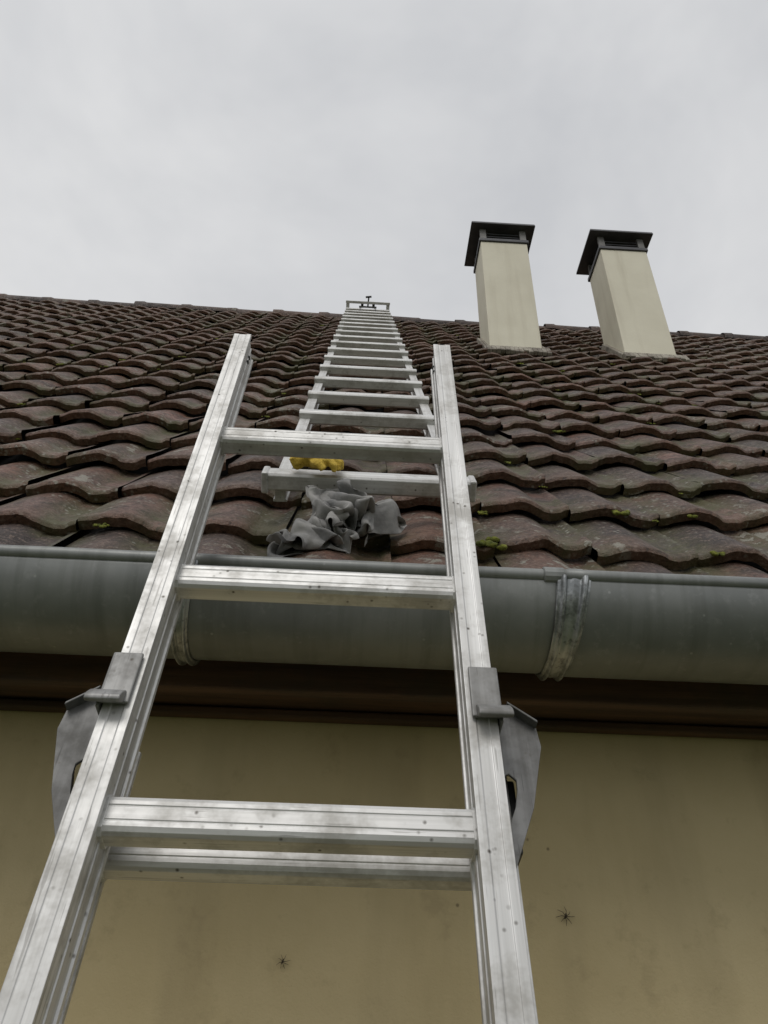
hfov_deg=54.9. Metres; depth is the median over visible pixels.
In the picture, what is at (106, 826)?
extension ladder
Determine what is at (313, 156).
sky
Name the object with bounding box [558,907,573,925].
spider
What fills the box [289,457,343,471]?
work glove
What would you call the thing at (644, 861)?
walls
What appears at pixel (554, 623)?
rain gutter
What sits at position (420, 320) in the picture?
ridge tiles
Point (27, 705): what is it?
soffit trim
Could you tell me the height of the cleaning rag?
0.168 m
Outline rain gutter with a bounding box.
[0,545,767,684]
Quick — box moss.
[15,315,724,556]
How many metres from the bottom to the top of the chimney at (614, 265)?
1.456 m
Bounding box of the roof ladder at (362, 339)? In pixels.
[261,296,476,502]
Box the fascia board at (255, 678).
[0,652,767,715]
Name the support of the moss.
on the roof tiles at (52, 510)
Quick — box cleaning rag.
[267,478,406,558]
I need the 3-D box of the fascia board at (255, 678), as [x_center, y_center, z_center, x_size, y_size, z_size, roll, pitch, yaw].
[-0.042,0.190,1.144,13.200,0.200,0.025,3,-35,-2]
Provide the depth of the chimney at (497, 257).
4.53 m
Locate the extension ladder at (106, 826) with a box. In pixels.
[0,334,540,1023]
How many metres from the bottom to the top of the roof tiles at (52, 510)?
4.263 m
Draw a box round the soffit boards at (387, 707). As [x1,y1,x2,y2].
[0,685,767,728]
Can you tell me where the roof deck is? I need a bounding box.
[0,307,767,573]
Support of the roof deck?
on the walls
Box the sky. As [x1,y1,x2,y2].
[0,0,767,335]
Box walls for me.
[0,711,767,1023]
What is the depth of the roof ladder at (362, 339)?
2.10 m
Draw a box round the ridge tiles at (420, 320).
[0,294,767,342]
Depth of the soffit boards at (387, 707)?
1.16 m
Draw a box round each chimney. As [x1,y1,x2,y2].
[464,221,551,360]
[576,229,689,364]
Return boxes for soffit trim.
[0,698,767,739]
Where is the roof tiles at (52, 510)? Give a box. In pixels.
[0,298,767,577]

